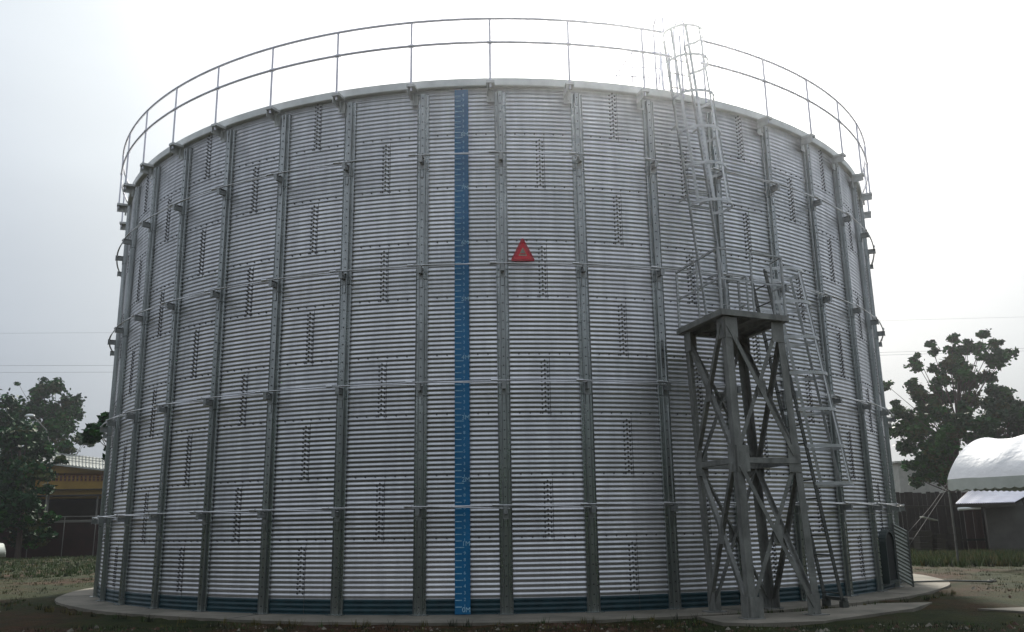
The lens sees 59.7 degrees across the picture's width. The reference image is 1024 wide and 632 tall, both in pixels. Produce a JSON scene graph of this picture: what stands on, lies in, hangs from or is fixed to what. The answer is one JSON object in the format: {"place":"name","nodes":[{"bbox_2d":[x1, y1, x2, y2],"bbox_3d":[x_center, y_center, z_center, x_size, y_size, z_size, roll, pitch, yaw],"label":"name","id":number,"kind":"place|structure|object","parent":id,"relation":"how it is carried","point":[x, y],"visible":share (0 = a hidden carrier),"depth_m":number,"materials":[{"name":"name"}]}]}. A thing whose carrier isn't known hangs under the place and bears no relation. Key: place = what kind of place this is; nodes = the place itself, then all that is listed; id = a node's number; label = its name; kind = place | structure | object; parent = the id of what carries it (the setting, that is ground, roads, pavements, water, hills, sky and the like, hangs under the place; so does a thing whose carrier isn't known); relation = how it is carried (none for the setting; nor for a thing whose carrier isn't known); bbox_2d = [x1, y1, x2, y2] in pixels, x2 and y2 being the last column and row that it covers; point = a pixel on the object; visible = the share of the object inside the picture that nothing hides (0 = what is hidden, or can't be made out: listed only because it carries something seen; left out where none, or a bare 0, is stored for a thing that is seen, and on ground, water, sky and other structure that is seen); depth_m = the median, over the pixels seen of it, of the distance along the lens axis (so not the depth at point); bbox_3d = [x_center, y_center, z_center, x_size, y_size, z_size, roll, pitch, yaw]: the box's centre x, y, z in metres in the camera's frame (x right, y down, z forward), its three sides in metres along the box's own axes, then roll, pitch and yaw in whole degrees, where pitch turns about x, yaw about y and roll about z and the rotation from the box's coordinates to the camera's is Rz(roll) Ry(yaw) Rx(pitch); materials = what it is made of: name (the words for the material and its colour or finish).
{"place":"outdoors","nodes":[
{"label":"outdoors","id":0,"kind":"place"},
{"bbox_2d":[21,365,112,365],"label":"power line","id":1,"kind":"object","parent":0,"point":[66,365],"visible":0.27,"depth_m":84.93,"materials":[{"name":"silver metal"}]},
{"bbox_2d":[0,542,1023,631],"bbox_3d":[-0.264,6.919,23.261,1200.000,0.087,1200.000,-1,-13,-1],"label":"ground","id":2,"kind":"structure","parent":0,"point":[964,604],"depth_m":13.90,"materials":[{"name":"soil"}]},
{"bbox_2d":[0,543,5,556],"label":"parked car","id":3,"kind":"object","parent":2,"relation":"on","point":[2,550],"visible":1,"depth_m":40.97,"materials":[{"name":"grey paint"}]},
{"bbox_2d":[0,388,31,450],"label":"shade tree","id":4,"kind":"object","parent":2,"relation":"on","point":[10,404],"visible":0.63,"depth_m":61.58,"materials":[{"name":"green plant"}]},
{"bbox_2d":[0,422,68,557],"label":"bushy tree","id":5,"kind":"object","parent":2,"relation":"on","point":[21,470],"visible":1,"depth_m":52.61,"materials":[{"name":"green plant"}]},
{"bbox_2d":[25,414,50,512],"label":"street lamp","id":6,"kind":"object","parent":2,"relation":"on","point":[29,415],"visible":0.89,"depth_m":57.76,"materials":[{"name":"grey metal"}]},
{"bbox_2d":[0,521,100,557],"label":"boundary wall","id":7,"kind":"structure","parent":2,"relation":"on","point":[78,538],"depth_m":55.06,"materials":[{"name":"wood"}]},
{"bbox_2d":[0,453,104,499],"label":"yellow building","id":8,"kind":"structure","parent":2,"relation":"on","point":[84,475],"depth_m":61.90,"materials":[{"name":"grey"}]},
{"bbox_2d":[12,376,98,475],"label":"broadleaf tree","id":9,"kind":"object","parent":2,"relation":"on","point":[58,422],"visible":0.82,"depth_m":71.33,"materials":[{"name":"green plant"}]},
{"bbox_2d":[26,516,96,556],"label":"pipe fence","id":10,"kind":"object","parent":2,"relation":"on","point":[64,520],"visible":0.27,"depth_m":54.48,"materials":[{"name":"grey metal"}]},
{"bbox_2d":[34,494,101,519],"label":"open shed","id":11,"kind":"structure","parent":2,"relation":"on","point":[76,507],"depth_m":61.16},
{"bbox_2d":[81,411,108,460],"bbox_3d":[-15.760,6.932,35.420,2.342,6.183,3.608,-7,-15,23],"label":"leaf tree","id":12,"kind":"object","parent":2,"relation":"on","point":[93,434],"visible":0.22,"depth_m":34.83,"materials":[{"name":"green plant"}]},
{"bbox_2d":[55,574,949,625],"bbox_3d":[-0.146,6.914,23.016,20.898,0.200,21.226,-1,-13,-1],"label":"concrete apron","id":13,"kind":"object","parent":2,"relation":"on","point":[79,600],"visible":0.21,"depth_m":13.99,"materials":[{"name":"grey concrete"}]},
{"bbox_2d":[90,17,904,615],"bbox_3d":[-0.344,1.892,24.441,19.861,10.235,19.840,-1,-13,-1],"label":"storage tank","id":14,"kind":"object","parent":13,"relation":"on","point":[280,431],"visible":0.91,"depth_m":15.65,"materials":[{"name":"grey metal"}]},
{"bbox_2d":[454,90,470,614],"bbox_3d":[-0.837,0.301,14.906,0.244,8.930,0.016,-2,-13,3],"label":"level gauge","id":15,"kind":"object","parent":14,"relation":"attached to","point":[462,497],"visible":1,"depth_m":14.79,"materials":[{"name":"blue paint"}]},
{"bbox_2d":[511,238,534,260],"bbox_3d":[0.182,-1.131,15.239,0.400,0.400,0.022,0,-13,-3],"label":"warning triangle","id":16,"kind":"object","parent":14,"relation":"attached to","point":[518,255],"visible":1,"depth_m":15.22,"materials":[{"name":"red plastic"}]},
{"bbox_2d":[615,52,670,84],"bbox_3d":[2.438,-4.628,17.392,1.548,1.226,0.723,8,-16,-34],"label":"roof landing","id":17,"kind":"object","parent":14,"relation":"on","point":[632,67],"visible":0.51,"depth_m":17.00,"materials":[{"name":"grey metal"}]},
{"bbox_2d":[659,50,671,90],"bbox_3d":[2.935,-4.567,16.953,0.238,1.056,0.148,4,-14,-21],"label":"roof ladder","id":18,"kind":"object","parent":14,"relation":"attached to","point":[661,69],"visible":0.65,"depth_m":16.95,"materials":[{"name":"grey metal"}]},
{"bbox_2d":[892,523,913,586],"bbox_3d":[8.077,4.933,18.417,0.300,1.280,0.030,-3,-13,8],"label":"hatch door","id":19,"kind":"structure","parent":14,"relation":"attached to","point":[903,558],"depth_m":18.41,"materials":[{"name":"metal"}]},
{"bbox_2d":[914,580,992,582],"bbox_3d":[9.679,5.834,19.573,2.058,0.089,0.048,2,-14,-14],"label":"steel rod","id":20,"kind":"object","parent":13,"relation":"on","point":[953,581],"visible":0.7,"depth_m":19.58,"materials":[{"name":"grey metal"}]},
{"bbox_2d":[0,547,1023,577],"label":"tall grass","id":21,"kind":"structure","parent":2,"relation":"on","point":[978,557],"depth_m":31.76,"materials":[{"name":"green plant"}]},
{"bbox_2d":[0,585,1023,631],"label":"soil clods","id":22,"kind":"object","parent":2,"relation":"on","point":[661,625],"visible":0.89,"depth_m":12.09,"materials":[{"name":"soil"}]},
{"bbox_2d":[697,602,931,626],"bbox_3d":[4.971,4.535,13.332,4.774,0.206,1.501,6,-15,-26],"label":"concrete pad","id":23,"kind":"object","parent":2,"relation":"on","point":[785,619],"visible":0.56,"depth_m":12.88,"materials":[{"name":"grey concrete"}]},
{"bbox_2d":[675,246,829,619],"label":"access tower","id":24,"kind":"structure","parent":23,"relation":"on","point":[735,331],"depth_m":13.80,"materials":[{"name":"metal"}]},
{"bbox_2d":[653,14,732,314],"bbox_3d":[3.257,-2.753,16.014,0.876,6.302,1.345,7,-16,-31],"label":"caged ladder","id":25,"kind":"object","parent":24,"relation":"attached to","point":[697,125],"visible":0.98,"depth_m":15.94,"materials":[{"name":"metal"}]},
{"bbox_2d":[749,266,853,607],"bbox_3d":[4.916,1.958,14.849,1.430,5.530,0.810,3,-14,-16],"label":"caged ladder","id":26,"kind":"object","parent":23,"relation":"on","point":[826,599],"visible":0.79,"depth_m":14.97,"materials":[{"name":"metal"}]},
{"bbox_2d":[913,531,932,551],"bbox_3d":[16.953,9.328,36.773,0.574,0.894,0.600,-1,-13,-1],"label":"crate stack","id":27,"kind":"object","parent":2,"relation":"on","point":[924,542],"visible":0.86,"depth_m":36.53,"materials":[{"name":"wood"}]},
{"bbox_2d":[883,328,1018,521],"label":"tall open tree","id":28,"kind":"object","parent":2,"relation":"on","point":[936,455],"visible":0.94,"depth_m":46.16,"materials":[{"name":"green plant"}]},
{"bbox_2d":[896,491,1023,550],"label":"plank fence","id":29,"kind":"object","parent":2,"relation":"on","point":[911,501],"visible":0.33,"depth_m":37.98,"materials":[{"name":"wood"}]},
{"bbox_2d":[947,435,1023,564],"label":"white canopy","id":30,"kind":"object","parent":2,"relation":"on","point":[987,464],"visible":0.98,"depth_m":27.00,"materials":[{"name":"fabric"}]},
{"bbox_2d":[904,484,946,536],"bbox_3d":[10.771,4.857,22.956,0.011,1.461,10.562,-9,-15,30],"label":"guy rope","id":31,"kind":"object","parent":30,"relation":"attached to","point":[927,510],"visible":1,"depth_m":22.18,"materials":[{"name":"grey fabric"}]},
{"bbox_2d":[920,516,937,520],"bbox_3d":[12.534,6.091,26.798,0.557,0.137,0.160,4,-14,-22],"label":"tilted board","id":32,"kind":"object","parent":31,"relation":"hanging from","point":[928,518],"visible":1,"depth_m":26.75,"materials":[{"name":"grey wood"}]},
{"bbox_2d":[910,487,947,543],"bbox_3d":[10.814,5.050,22.976,0.011,1.587,10.411,-9,-15,30],"label":"guy rope","id":33,"kind":"object","parent":30,"relation":"attached to","point":[929,514],"visible":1,"depth_m":22.43,"materials":[{"name":"grey fabric"}]},
{"bbox_2d":[955,490,1023,550],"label":"hut","id":34,"kind":"object","parent":2,"relation":"on","point":[1003,511],"visible":0.69,"depth_m":35.39,"materials":[{"name":"grey metal"}]},
{"bbox_2d":[957,507,980,510],"bbox_3d":[18.026,7.586,35.144,0.888,0.156,0.120,-1,-13,-1],"label":"white pipe","id":35,"kind":"object","parent":34,"relation":"attached to","point":[964,508],"visible":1,"depth_m":35.10,"materials":[{"name":"white plastic"}]},
{"bbox_2d":[962,383,1023,444],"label":"dark round tree","id":36,"kind":"object","parent":2,"relation":"on","point":[1005,407],"visible":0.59,"depth_m":48.30,"materials":[{"name":"green plant"}]},
{"bbox_2d":[0,0,1023,461],"label":"sky","id":37,"kind":"structure","parent":0,"point":[933,90],"materials":[{"name":"white"}]},
{"bbox_2d":[892,461,984,541],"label":"pale warehouse","id":38,"kind":"structure","parent":0,"point":[901,481],"depth_m":57.61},
{"bbox_2d":[977,607,1023,613],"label":"paved path","id":39,"kind":"structure","parent":0,"point":[1016,610],"depth_m":13.51,"materials":[{"name":"concrete"}]}
]}

